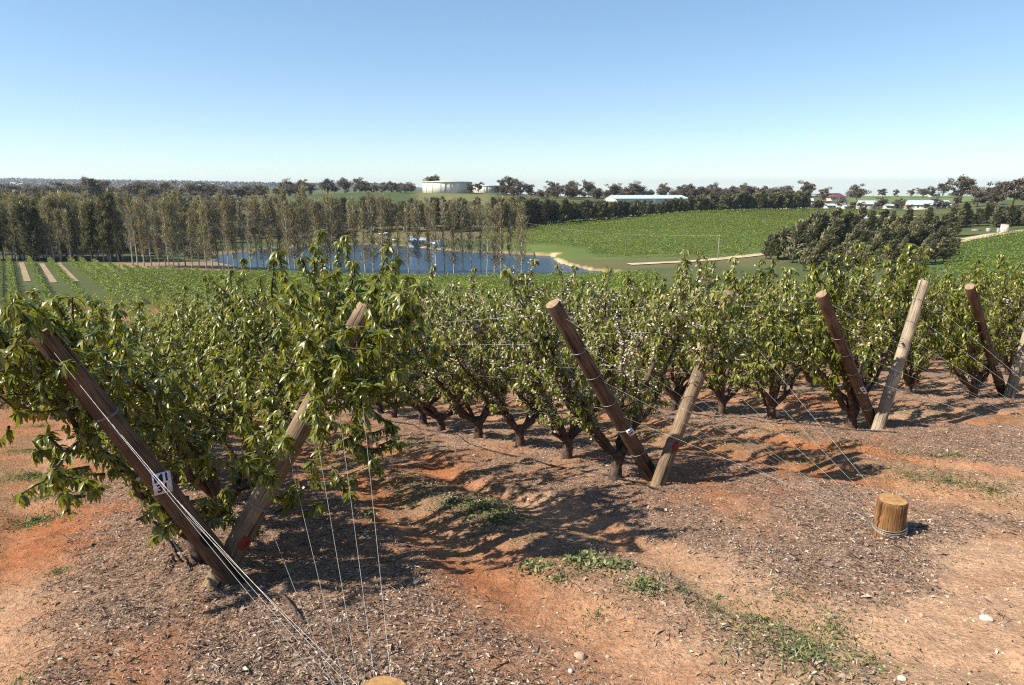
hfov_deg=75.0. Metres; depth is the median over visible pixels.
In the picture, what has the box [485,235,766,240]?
vine row
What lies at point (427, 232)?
poplar tree
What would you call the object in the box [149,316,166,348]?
cherry tree
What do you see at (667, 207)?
windbreak tree
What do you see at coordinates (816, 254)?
casuarina tree
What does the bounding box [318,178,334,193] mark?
gum tree
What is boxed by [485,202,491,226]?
belt tree
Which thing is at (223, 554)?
trellis wire
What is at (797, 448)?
trellis wire
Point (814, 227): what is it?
casuarina tree
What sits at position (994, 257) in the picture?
vine row
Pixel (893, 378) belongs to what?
trellis post
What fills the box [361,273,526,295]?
vine row
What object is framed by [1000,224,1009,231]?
road tank
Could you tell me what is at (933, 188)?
gum tree
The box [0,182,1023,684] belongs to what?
ground
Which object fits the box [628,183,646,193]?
ridge tree
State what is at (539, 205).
windbreak tree
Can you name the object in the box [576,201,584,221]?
windbreak tree
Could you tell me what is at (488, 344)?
trellis wire
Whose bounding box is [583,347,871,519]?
trellis wire
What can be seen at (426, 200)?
belt tree
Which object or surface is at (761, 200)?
windbreak tree
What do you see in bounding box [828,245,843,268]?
casuarina tree
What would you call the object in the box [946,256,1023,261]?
vine row
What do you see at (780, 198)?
windbreak tree
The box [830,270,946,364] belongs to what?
cherry tree
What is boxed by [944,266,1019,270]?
vine row
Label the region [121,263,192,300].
vine row
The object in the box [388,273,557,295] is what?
vine row
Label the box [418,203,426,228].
belt tree
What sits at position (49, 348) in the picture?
trellis post
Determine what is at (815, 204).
garden tree
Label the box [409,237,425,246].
pump shed
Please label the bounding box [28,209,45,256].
grove tree
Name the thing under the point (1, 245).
grove tree
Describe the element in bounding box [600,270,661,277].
vine row
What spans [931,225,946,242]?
casuarina tree
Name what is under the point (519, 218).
belt tree
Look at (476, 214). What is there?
belt tree
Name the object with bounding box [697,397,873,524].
trellis wire
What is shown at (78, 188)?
ridge tree
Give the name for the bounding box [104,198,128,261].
grove tree
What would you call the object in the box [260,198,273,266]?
poplar tree
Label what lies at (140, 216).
belt tree
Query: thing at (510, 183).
gum tree
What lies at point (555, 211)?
windbreak tree
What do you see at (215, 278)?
vine row
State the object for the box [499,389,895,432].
drip hose
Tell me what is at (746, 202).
windbreak tree
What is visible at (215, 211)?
belt tree
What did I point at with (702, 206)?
windbreak tree
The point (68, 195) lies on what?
grove tree
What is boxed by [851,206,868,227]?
casuarina tree
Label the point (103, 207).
grove tree
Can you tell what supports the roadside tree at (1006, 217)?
on the ground
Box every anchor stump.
[363,676,405,684]
[871,493,908,538]
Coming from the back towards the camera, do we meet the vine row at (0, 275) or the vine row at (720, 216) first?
the vine row at (720, 216)
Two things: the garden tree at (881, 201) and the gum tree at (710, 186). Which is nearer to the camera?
the garden tree at (881, 201)
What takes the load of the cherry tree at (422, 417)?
on the ground
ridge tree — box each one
[0,182,20,190]
[41,185,55,192]
[71,183,87,194]
[95,186,108,198]
[133,182,154,199]
[143,183,159,196]
[168,187,182,195]
[202,184,217,196]
[217,187,231,195]
[230,186,242,196]
[233,187,248,197]
[241,185,252,197]
[251,184,264,197]
[272,187,280,194]
[277,182,291,195]
[282,186,295,195]
[292,185,301,195]
[301,181,316,194]
[319,184,328,191]
[330,186,339,193]
[354,184,366,191]
[380,184,387,191]
[399,184,409,192]
[408,183,416,189]
[508,188,519,196]
[536,191,544,197]
[548,190,558,198]
[552,185,562,191]
[562,185,578,198]
[564,184,581,197]
[577,188,585,196]
[589,188,601,198]
[603,190,612,195]
[605,183,620,193]
[623,186,637,194]
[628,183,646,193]
[656,190,664,194]
[662,188,669,194]
[668,190,682,194]
[675,186,691,196]
[685,189,695,197]
[695,186,707,195]
[725,188,739,194]
[739,186,754,192]
[743,185,756,193]
[771,187,780,192]
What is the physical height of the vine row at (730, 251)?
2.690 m
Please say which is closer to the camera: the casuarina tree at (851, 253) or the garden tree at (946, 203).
the casuarina tree at (851, 253)
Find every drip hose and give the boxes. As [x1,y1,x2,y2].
[140,500,191,570]
[391,421,665,491]
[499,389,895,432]
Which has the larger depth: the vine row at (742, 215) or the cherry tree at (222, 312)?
the vine row at (742, 215)
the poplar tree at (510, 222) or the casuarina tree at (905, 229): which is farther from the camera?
the casuarina tree at (905, 229)
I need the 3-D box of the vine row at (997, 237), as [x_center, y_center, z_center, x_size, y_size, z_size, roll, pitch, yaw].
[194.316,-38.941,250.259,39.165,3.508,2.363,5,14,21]
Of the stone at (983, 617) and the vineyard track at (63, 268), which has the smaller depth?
the stone at (983, 617)
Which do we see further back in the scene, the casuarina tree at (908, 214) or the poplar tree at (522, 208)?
the casuarina tree at (908, 214)
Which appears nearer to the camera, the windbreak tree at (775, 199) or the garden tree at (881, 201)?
the windbreak tree at (775, 199)
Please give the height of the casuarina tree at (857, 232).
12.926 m
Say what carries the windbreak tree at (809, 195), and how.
on the ground
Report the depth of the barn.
496.24 m
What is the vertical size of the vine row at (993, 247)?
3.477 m
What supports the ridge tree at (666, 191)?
on the ground
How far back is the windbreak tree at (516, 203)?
384.45 m
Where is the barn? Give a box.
[903,200,951,209]
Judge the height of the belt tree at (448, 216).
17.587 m
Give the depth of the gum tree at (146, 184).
630.66 m
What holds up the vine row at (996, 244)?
on the ground
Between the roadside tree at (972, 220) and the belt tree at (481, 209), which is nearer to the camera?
the roadside tree at (972, 220)
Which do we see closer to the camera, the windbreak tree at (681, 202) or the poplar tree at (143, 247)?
the poplar tree at (143, 247)
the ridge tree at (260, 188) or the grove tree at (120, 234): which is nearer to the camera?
the grove tree at (120, 234)
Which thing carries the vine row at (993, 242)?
on the ground
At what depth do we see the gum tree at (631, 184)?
671.22 m
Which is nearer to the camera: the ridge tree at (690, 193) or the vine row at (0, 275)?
the vine row at (0, 275)
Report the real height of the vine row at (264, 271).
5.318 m
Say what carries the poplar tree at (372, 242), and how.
on the ground
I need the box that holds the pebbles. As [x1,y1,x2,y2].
[3,402,1023,684]
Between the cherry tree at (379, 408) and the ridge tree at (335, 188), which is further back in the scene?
the ridge tree at (335, 188)
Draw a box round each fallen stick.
[162,553,173,573]
[164,538,179,560]
[279,591,306,623]
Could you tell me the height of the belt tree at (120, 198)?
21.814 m
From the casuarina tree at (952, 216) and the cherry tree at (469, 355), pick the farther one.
the casuarina tree at (952, 216)
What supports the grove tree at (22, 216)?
on the ground
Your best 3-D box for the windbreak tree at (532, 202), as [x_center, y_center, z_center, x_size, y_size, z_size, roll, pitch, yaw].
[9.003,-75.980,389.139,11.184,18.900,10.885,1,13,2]
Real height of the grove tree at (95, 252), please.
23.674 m
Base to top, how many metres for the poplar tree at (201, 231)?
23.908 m
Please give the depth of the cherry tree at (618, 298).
15.88 m
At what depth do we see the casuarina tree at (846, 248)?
207.05 m
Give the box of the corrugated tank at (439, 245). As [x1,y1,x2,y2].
[430,241,442,247]
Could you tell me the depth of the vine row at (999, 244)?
233.51 m
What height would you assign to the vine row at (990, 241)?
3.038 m
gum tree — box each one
[21,183,41,195]
[48,180,74,192]
[78,175,111,201]
[120,181,141,194]
[137,180,153,192]
[156,180,177,193]
[181,182,202,195]
[194,181,208,194]
[282,178,293,190]
[296,179,308,194]
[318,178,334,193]
[336,177,351,192]
[349,177,369,191]
[372,184,380,191]
[387,181,396,189]
[423,174,439,181]
[464,182,475,193]
[474,182,484,191]
[491,185,503,191]
[497,177,510,192]
[504,175,517,186]
[512,180,524,193]
[524,183,532,194]
[544,180,559,189]
[562,181,578,188]
[582,179,595,196]
[629,180,640,188]
[656,183,673,191]
[685,183,695,192]
[707,182,718,191]
[757,185,767,191]
[783,185,793,189]
[797,180,818,197]
[816,187,831,199]
[845,183,871,201]
[877,188,887,195]
[892,189,899,196]
[906,188,917,197]
[916,188,930,197]
[928,186,937,196]
[934,182,953,196]
[943,174,977,202]
[965,184,992,206]
[979,181,1001,200]
[984,187,1006,205]
[995,176,1023,204]
[1016,187,1023,200]
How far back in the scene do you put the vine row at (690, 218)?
383.25 m
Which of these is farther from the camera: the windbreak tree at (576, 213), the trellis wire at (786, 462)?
the windbreak tree at (576, 213)
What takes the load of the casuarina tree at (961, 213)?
on the ground
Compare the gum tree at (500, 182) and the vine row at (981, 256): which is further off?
the gum tree at (500, 182)
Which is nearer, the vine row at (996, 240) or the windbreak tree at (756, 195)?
the vine row at (996, 240)
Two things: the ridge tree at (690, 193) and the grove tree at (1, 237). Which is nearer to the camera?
the grove tree at (1, 237)
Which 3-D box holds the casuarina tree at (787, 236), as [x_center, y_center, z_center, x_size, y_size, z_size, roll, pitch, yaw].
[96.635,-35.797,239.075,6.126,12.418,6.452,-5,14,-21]
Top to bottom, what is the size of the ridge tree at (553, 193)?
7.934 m
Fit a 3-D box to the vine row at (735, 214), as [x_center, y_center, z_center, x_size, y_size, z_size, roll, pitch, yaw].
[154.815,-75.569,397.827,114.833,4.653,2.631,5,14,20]
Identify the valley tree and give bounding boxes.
[0,189,19,201]
[15,191,34,197]
[127,193,139,202]
[151,191,173,201]
[189,191,211,203]
[201,198,220,209]
[211,191,248,219]
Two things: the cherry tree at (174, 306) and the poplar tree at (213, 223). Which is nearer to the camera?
the cherry tree at (174, 306)
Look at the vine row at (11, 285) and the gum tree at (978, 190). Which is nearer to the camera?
the vine row at (11, 285)
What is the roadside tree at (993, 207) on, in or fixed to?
on the ground
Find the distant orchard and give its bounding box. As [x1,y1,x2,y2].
[0,283,875,327]
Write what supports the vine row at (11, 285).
on the ground
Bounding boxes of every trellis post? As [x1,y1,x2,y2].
[30,328,248,585]
[201,302,374,589]
[546,299,655,481]
[650,290,735,486]
[815,290,875,428]
[871,280,929,429]
[965,283,1005,395]
[1003,329,1023,397]
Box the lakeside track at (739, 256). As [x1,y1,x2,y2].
[627,253,763,264]
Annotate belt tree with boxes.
[118,197,127,235]
[120,205,138,235]
[129,198,138,225]
[135,205,145,231]
[145,196,155,226]
[175,196,186,231]
[179,201,189,231]
[184,195,210,235]
[212,207,222,223]
[235,199,243,223]
[250,201,260,225]
[258,195,276,226]
[285,200,297,226]
[305,196,312,225]
[315,202,324,224]
[324,205,335,225]
[333,199,347,223]
[339,196,348,220]
[345,201,351,228]
[356,200,368,231]
[357,195,372,229]
[363,199,370,232]
[373,204,378,223]
[374,198,380,224]
[383,201,396,228]
[398,200,411,227]
[407,197,414,215]
[410,208,415,229]
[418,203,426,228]
[422,197,428,224]
[425,203,437,229]
[433,197,440,221]
[436,202,439,223]
[443,202,450,228]
[446,206,458,229]
[456,202,466,229]
[465,204,475,226]
[471,206,477,227]
[474,195,482,217]
[475,205,478,227]
[480,203,486,227]
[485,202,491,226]
[489,196,496,218]
[489,197,507,226]
[503,201,513,226]
[513,205,525,227]
[526,197,533,224]
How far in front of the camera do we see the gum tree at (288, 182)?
678.49 m
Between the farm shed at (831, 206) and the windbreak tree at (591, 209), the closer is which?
the windbreak tree at (591, 209)
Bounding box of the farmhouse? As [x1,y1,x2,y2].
[823,193,845,200]
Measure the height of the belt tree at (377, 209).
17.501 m
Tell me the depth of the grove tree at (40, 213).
238.16 m
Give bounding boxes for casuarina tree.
[760,232,773,258]
[765,233,781,259]
[771,228,790,258]
[776,225,790,258]
[782,219,808,262]
[783,228,793,257]
[789,218,812,256]
[798,240,816,270]
[803,209,827,247]
[803,210,816,256]
[804,238,827,269]
[807,215,833,245]
[807,235,833,265]
[817,217,842,247]
[820,235,839,260]
[825,247,837,268]
[826,207,844,231]
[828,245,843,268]
[837,235,845,245]
[838,224,845,239]
[839,223,862,246]
[839,243,852,259]
[841,211,854,237]
[841,239,861,270]
[846,214,858,233]
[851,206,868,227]
[852,209,878,235]
[852,230,869,246]
[861,237,880,266]
[861,238,873,265]
[865,231,874,245]
[873,208,889,233]
[874,225,890,254]
[875,244,884,261]
[877,210,897,230]
[878,230,897,254]
[878,238,898,265]
[886,247,899,265]
[889,216,902,232]
[889,224,904,248]
[897,243,914,266]
[898,223,909,241]
[898,237,907,256]
[900,207,914,225]
[906,213,913,228]
[907,213,922,234]
[907,236,913,242]
[909,205,935,235]
[910,223,925,248]
[914,238,931,260]
[915,224,932,244]
[919,239,936,261]
[930,215,939,231]
[931,213,949,234]
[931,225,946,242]
[931,237,947,262]
[932,232,937,244]
[941,236,957,261]
[943,227,954,240]
[944,211,955,233]
[950,238,961,250]
[951,208,966,231]
[951,238,957,254]
[953,216,963,234]
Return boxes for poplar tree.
[120,198,134,265]
[121,189,138,265]
[132,197,147,265]
[137,186,153,266]
[147,209,160,265]
[154,199,166,266]
[157,191,170,267]
[160,188,185,267]
[161,201,179,265]
[174,186,186,266]
[184,209,195,267]
[187,196,205,267]
[194,201,212,268]
[200,199,216,268]
[207,200,220,268]
[213,189,226,268]
[217,198,231,269]
[225,197,236,268]
[225,200,239,269]
[234,206,245,267]
[241,193,258,269]
[249,193,259,268]
[253,208,265,269]
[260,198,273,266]
[262,188,278,250]
[272,193,284,268]
[277,183,291,269]
[277,200,292,270]
[286,203,297,270]
[289,202,301,270]
[293,192,307,269]
[296,183,313,268]
[308,200,319,268]
[309,197,324,264]
[314,188,336,270]
[325,195,336,270]
[333,202,345,270]
[336,203,348,271]
[348,196,360,272]
[356,202,368,272]
[363,189,378,272]
[374,192,387,264]
[383,194,395,272]
[392,212,403,270]
[401,202,413,273]
[408,198,423,272]
[422,201,437,270]
[427,199,439,273]
[437,198,451,272]
[447,194,463,274]
[457,201,469,273]
[465,201,476,272]
[476,211,486,273]
[480,212,492,272]
[490,204,499,271]
[493,196,506,271]
[506,203,515,267]
[511,199,530,272]
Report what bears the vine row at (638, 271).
on the ground
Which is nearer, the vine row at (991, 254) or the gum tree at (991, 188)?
the vine row at (991, 254)
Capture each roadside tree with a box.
[962,202,972,225]
[967,209,976,225]
[974,207,985,225]
[983,205,991,223]
[989,203,994,219]
[989,205,1003,226]
[1001,204,1012,223]
[1007,205,1019,225]
[1016,208,1022,225]
[1020,206,1023,222]
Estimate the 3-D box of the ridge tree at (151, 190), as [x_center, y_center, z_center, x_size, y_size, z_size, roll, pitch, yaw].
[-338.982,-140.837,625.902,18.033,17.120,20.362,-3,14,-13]
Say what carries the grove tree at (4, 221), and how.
on the ground
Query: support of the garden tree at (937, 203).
on the ground
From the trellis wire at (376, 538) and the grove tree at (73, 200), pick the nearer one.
the trellis wire at (376, 538)
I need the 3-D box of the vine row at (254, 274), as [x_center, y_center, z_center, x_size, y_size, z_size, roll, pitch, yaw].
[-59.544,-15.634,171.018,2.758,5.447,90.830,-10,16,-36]
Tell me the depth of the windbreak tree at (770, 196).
462.22 m
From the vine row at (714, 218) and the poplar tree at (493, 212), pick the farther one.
the vine row at (714, 218)
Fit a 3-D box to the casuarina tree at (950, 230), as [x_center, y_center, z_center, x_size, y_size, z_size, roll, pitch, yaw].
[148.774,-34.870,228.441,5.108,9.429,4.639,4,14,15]
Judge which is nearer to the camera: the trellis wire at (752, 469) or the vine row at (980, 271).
the trellis wire at (752, 469)
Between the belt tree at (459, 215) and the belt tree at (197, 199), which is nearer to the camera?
the belt tree at (197, 199)
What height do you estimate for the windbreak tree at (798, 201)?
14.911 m
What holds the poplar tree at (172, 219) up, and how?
on the ground
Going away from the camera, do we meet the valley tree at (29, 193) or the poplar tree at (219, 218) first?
the poplar tree at (219, 218)
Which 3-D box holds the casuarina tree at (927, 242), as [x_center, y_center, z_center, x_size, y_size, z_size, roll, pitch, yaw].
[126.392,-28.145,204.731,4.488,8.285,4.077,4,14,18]
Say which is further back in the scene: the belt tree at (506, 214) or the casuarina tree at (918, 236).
the belt tree at (506, 214)
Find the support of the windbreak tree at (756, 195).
on the ground
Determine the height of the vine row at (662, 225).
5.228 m
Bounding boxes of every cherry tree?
[0,235,459,564]
[2,258,280,470]
[26,270,292,482]
[35,304,230,444]
[40,292,219,391]
[45,286,219,431]
[62,305,214,367]
[65,229,382,523]
[66,271,319,485]
[77,305,168,364]
[79,297,194,366]
[89,308,176,363]
[132,307,190,368]
[149,313,163,343]
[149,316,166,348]
[261,339,288,367]
[263,334,279,365]
[265,297,346,357]
[270,310,343,398]
[287,319,390,399]
[291,316,392,392]
[310,267,510,423]
[321,293,447,417]
[344,296,434,412]
[359,282,520,431]
[386,264,571,438]
[425,263,613,446]
[433,310,503,372]
[442,265,666,459]
[457,294,547,376]
[475,286,578,388]
[477,280,600,364]
[493,249,753,480]
[506,295,629,379]
[547,275,672,396]
[574,277,689,404]
[594,254,775,409]
[603,280,676,373]
[608,286,711,373]
[624,258,819,414]
[632,273,726,371]
[681,254,888,419]
[691,274,774,380]
[700,266,829,384]
[747,270,875,386]
[748,276,807,366]
[767,242,934,428]
[767,288,812,368]
[786,269,891,368]
[797,260,936,367]
[820,272,887,358]
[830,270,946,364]
[848,268,998,393]
[869,266,967,372]
[896,254,1023,397]
[913,267,1023,374]
[918,260,999,360]
[936,274,1022,360]
[962,274,1023,374]
[984,262,1019,340]
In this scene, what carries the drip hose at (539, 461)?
on the ground
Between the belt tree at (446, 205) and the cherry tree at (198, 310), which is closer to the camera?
the cherry tree at (198, 310)
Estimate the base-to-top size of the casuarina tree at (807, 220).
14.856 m
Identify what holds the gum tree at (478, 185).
on the ground
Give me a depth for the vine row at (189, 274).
182.54 m
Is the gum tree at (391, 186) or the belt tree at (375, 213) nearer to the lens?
the belt tree at (375, 213)
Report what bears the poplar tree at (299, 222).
on the ground
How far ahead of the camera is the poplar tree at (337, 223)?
217.16 m
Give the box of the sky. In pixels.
[0,0,1023,196]
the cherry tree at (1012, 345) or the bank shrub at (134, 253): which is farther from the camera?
the bank shrub at (134, 253)
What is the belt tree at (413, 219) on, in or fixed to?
on the ground
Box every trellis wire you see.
[55,354,322,683]
[89,397,335,684]
[128,446,348,684]
[168,497,356,684]
[263,509,332,684]
[289,457,344,684]
[318,446,358,684]
[337,396,373,673]
[356,341,390,675]
[463,344,519,344]
[564,317,873,522]
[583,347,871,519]
[612,386,871,517]
[625,417,871,516]
[693,435,814,498]
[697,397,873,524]
[713,372,868,511]
[736,322,905,528]
[748,372,875,505]
[831,304,1023,414]
[855,333,1013,413]
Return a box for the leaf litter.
[0,372,1023,684]
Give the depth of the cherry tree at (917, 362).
13.36 m
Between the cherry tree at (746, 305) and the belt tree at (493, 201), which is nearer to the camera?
the cherry tree at (746, 305)
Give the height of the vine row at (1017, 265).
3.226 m
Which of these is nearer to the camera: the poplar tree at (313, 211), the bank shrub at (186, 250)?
the poplar tree at (313, 211)
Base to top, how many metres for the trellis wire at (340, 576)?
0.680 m
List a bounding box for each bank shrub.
[128,242,143,254]
[132,240,151,254]
[177,236,192,247]
[179,245,202,257]
[234,226,247,236]
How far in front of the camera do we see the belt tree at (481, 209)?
375.14 m
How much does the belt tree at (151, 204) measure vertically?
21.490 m
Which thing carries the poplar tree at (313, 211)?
on the ground
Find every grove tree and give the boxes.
[0,190,15,259]
[0,200,12,259]
[0,207,21,260]
[0,215,5,249]
[0,232,4,258]
[2,187,24,260]
[2,204,20,260]
[10,201,44,261]
[13,191,31,260]
[15,199,29,255]
[19,195,35,259]
[25,202,42,260]
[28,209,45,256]
[31,188,50,258]
[33,198,49,260]
[36,194,60,260]
[40,207,58,260]
[41,188,60,260]
[48,194,82,258]
[49,207,63,261]
[51,189,74,260]
[51,195,81,259]
[58,207,74,254]
[58,208,73,256]
[63,187,82,259]
[67,202,80,255]
[69,190,83,255]
[76,200,95,259]
[77,189,90,258]
[77,199,99,261]
[81,198,98,260]
[91,187,127,261]
[92,196,108,260]
[92,204,107,261]
[96,200,112,260]
[98,216,112,261]
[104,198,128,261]
[107,227,120,260]
[108,205,129,260]
[114,191,125,223]
[116,209,127,260]
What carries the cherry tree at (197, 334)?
on the ground
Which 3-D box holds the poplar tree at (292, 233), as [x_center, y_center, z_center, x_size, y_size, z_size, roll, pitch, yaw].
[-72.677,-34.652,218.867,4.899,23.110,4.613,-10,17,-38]
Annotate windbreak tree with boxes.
[510,198,521,228]
[515,198,530,222]
[525,196,534,226]
[528,198,538,226]
[533,199,541,226]
[536,201,547,224]
[540,198,552,223]
[548,199,557,223]
[549,201,559,224]
[555,197,568,224]
[561,200,571,221]
[568,201,578,221]
[568,203,574,222]
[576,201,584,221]
[578,199,590,220]
[585,201,593,220]
[591,200,598,220]
[594,199,604,219]
[603,201,613,218]
[610,200,616,217]
[613,200,624,217]
[622,200,626,217]
[623,202,630,217]
[630,199,638,216]
[634,201,641,216]
[639,200,647,216]
[645,202,651,213]
[649,203,653,215]
[654,203,659,213]
[659,201,666,213]
[664,200,669,212]
[668,198,674,212]
[673,198,680,211]
[678,199,684,212]
[683,200,688,211]
[687,195,694,212]
[691,195,700,210]
[698,194,706,210]
[703,198,709,210]
[707,191,714,209]
[710,196,717,209]
[717,194,726,209]
[723,193,728,211]
[726,196,734,209]
[733,193,740,210]
[736,191,745,210]
[742,191,748,208]
[745,194,753,209]
[752,193,758,208]
[753,190,765,209]
[760,192,768,209]
[765,192,772,209]
[771,192,779,208]
[776,194,782,209]
[778,190,789,208]
[786,190,795,210]
[792,190,802,209]
[801,191,809,208]
[804,189,812,209]
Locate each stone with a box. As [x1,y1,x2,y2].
[574,651,585,659]
[897,675,906,680]
[979,614,992,621]
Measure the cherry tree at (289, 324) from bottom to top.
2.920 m
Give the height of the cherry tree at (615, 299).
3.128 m
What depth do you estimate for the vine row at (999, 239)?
250.80 m
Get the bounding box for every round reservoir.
[422,180,472,192]
[474,185,498,192]
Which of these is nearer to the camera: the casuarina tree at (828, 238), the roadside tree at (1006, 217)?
the casuarina tree at (828, 238)
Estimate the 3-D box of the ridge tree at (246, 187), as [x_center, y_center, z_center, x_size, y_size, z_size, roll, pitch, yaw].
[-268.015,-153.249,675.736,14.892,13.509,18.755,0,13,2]
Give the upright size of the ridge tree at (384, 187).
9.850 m
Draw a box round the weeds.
[0,354,1023,684]
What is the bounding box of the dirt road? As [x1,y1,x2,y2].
[899,230,1022,254]
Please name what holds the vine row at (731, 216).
on the ground
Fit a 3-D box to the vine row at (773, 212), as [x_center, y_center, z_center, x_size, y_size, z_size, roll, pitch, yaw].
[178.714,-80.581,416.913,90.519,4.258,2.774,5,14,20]
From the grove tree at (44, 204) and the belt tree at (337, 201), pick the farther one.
the belt tree at (337, 201)
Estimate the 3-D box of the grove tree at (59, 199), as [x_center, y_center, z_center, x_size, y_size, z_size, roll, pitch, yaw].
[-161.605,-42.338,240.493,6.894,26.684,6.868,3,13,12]
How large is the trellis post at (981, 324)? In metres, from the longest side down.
3.419 x 0.189 x 0.181 m
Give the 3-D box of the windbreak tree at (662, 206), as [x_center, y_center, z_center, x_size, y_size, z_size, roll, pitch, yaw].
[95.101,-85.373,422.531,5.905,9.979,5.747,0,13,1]
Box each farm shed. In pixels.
[823,203,835,208]
[841,205,855,208]
[856,200,878,208]
[882,204,897,208]
[928,192,940,196]
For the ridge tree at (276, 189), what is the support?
on the ground
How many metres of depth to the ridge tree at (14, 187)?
709.91 m
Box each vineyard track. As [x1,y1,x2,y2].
[19,262,30,280]
[39,263,56,282]
[56,263,77,280]
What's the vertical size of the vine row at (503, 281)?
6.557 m
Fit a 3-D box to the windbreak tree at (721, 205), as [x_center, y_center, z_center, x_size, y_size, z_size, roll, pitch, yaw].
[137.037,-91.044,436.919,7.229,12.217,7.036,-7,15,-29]
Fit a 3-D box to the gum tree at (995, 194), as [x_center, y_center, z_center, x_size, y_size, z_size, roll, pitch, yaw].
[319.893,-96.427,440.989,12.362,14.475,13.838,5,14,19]
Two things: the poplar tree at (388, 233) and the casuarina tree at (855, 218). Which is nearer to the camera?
the poplar tree at (388, 233)
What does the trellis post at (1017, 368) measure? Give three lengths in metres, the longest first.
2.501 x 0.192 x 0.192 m
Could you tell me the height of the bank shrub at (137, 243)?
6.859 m
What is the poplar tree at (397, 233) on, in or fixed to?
on the ground
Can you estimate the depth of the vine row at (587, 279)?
175.47 m
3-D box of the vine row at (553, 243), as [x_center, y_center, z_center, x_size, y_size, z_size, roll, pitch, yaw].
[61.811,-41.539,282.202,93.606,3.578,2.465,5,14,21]
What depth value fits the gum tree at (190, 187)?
650.93 m
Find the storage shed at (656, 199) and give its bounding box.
[605,195,687,206]
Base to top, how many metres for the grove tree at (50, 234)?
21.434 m
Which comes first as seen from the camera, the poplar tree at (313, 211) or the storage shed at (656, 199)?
the poplar tree at (313, 211)
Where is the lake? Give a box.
[213,244,608,275]
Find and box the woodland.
[0,177,402,189]
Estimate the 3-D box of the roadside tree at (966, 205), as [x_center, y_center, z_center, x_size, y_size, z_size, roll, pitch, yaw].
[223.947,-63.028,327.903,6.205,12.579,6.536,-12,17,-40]
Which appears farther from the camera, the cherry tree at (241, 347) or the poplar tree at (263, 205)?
the poplar tree at (263, 205)
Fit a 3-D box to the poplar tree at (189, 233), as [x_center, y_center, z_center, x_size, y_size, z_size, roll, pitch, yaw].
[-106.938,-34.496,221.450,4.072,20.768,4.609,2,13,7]
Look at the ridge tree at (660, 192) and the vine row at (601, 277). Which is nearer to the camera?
the vine row at (601, 277)
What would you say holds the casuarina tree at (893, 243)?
on the ground
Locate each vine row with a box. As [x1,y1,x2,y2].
[0,259,2,296]
[5,256,18,294]
[25,255,52,298]
[47,256,89,301]
[66,255,122,299]
[79,256,141,297]
[91,258,157,297]
[108,261,175,299]
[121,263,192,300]
[133,264,214,299]
[147,265,218,294]
[158,265,244,295]
[169,264,263,296]
[181,267,281,296]
[192,267,296,298]
[206,268,310,296]
[219,267,333,297]
[232,269,337,290]
[245,270,342,290]
[255,269,344,289]
[269,270,368,289]
[287,271,411,294]
[294,271,443,300]
[309,271,460,298]
[329,274,480,296]
[341,274,494,296]
[345,271,511,297]
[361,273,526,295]
[373,273,539,295]
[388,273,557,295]
[400,273,586,293]
[409,273,607,293]
[423,271,618,291]
[436,273,629,294]
[444,272,637,290]
[457,273,624,290]
[476,274,655,288]
[482,228,776,233]
[482,231,766,237]
[483,225,780,231]
[483,233,766,238]
[484,234,766,238]
[484,237,762,241]
[484,272,650,288]
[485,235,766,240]
[488,232,767,237]
[489,226,779,231]
[492,237,766,243]
[493,272,649,285]
[503,225,778,231]
[505,224,778,229]
[507,227,779,233]
[515,273,649,286]
[523,272,651,285]
[527,222,786,228]
[528,272,653,282]
[529,223,780,228]
[538,221,791,227]
[543,240,765,246]
[544,272,659,283]
[545,221,792,228]
[550,271,655,281]
[552,240,763,246]
[553,220,789,227]
[563,219,877,225]
[563,271,655,279]
[571,219,794,225]
[577,272,651,279]
[583,218,793,224]
[584,272,652,278]
[586,244,749,250]
[586,247,748,254]
[586,251,647,256]
[587,218,794,224]
[589,246,748,253]
[590,250,681,255]
[592,249,722,254]
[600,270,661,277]
[605,270,658,276]
[606,216,793,222]
[611,216,795,222]
[617,215,798,222]
[621,269,656,275]
[629,215,793,222]
[649,213,808,220]
[655,213,798,219]
[662,213,842,219]
[674,212,806,218]
[675,212,802,218]
[683,211,807,217]
[691,211,803,217]
[703,210,842,217]
[712,210,841,215]
[728,210,877,214]
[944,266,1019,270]
[945,262,1023,267]
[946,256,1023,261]
[949,266,1023,274]
[950,260,1020,266]
[951,264,1019,268]
[951,268,1022,273]
[952,253,1022,257]
[952,257,1022,262]
[953,252,1023,256]
[953,254,1023,260]
[953,263,1019,267]
[955,248,1021,253]
[955,250,1022,256]
[955,266,1019,270]
[956,248,1023,252]
[956,249,1021,254]
[956,255,1018,260]
[959,247,1023,250]
[960,240,1023,245]
[960,242,1023,247]
[960,245,1023,249]
[960,245,1023,250]
[961,238,1022,242]
[961,241,1023,245]
[961,243,1021,247]
[962,241,1023,245]
[964,237,1023,242]
[968,235,1023,240]
[970,236,1023,242]
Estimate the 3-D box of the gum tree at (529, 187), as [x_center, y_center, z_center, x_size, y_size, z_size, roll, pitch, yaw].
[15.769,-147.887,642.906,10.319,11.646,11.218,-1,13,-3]
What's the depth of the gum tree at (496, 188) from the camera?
631.86 m
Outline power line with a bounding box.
[535,224,681,235]
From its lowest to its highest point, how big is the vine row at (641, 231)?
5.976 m
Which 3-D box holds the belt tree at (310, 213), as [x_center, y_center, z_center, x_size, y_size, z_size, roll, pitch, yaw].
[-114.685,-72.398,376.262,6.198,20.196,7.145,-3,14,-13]
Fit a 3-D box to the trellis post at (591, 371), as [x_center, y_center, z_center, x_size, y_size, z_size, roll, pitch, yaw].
[1.074,0.699,7.137,0.176,2.920,0.184,-30,29,5]
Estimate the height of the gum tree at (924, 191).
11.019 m
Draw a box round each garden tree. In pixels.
[810,198,824,207]
[873,200,880,207]
[875,196,890,209]
[897,199,907,208]
[931,198,943,208]
[940,201,951,207]
[952,196,961,203]
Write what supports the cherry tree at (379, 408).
on the ground
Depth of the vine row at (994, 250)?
215.10 m

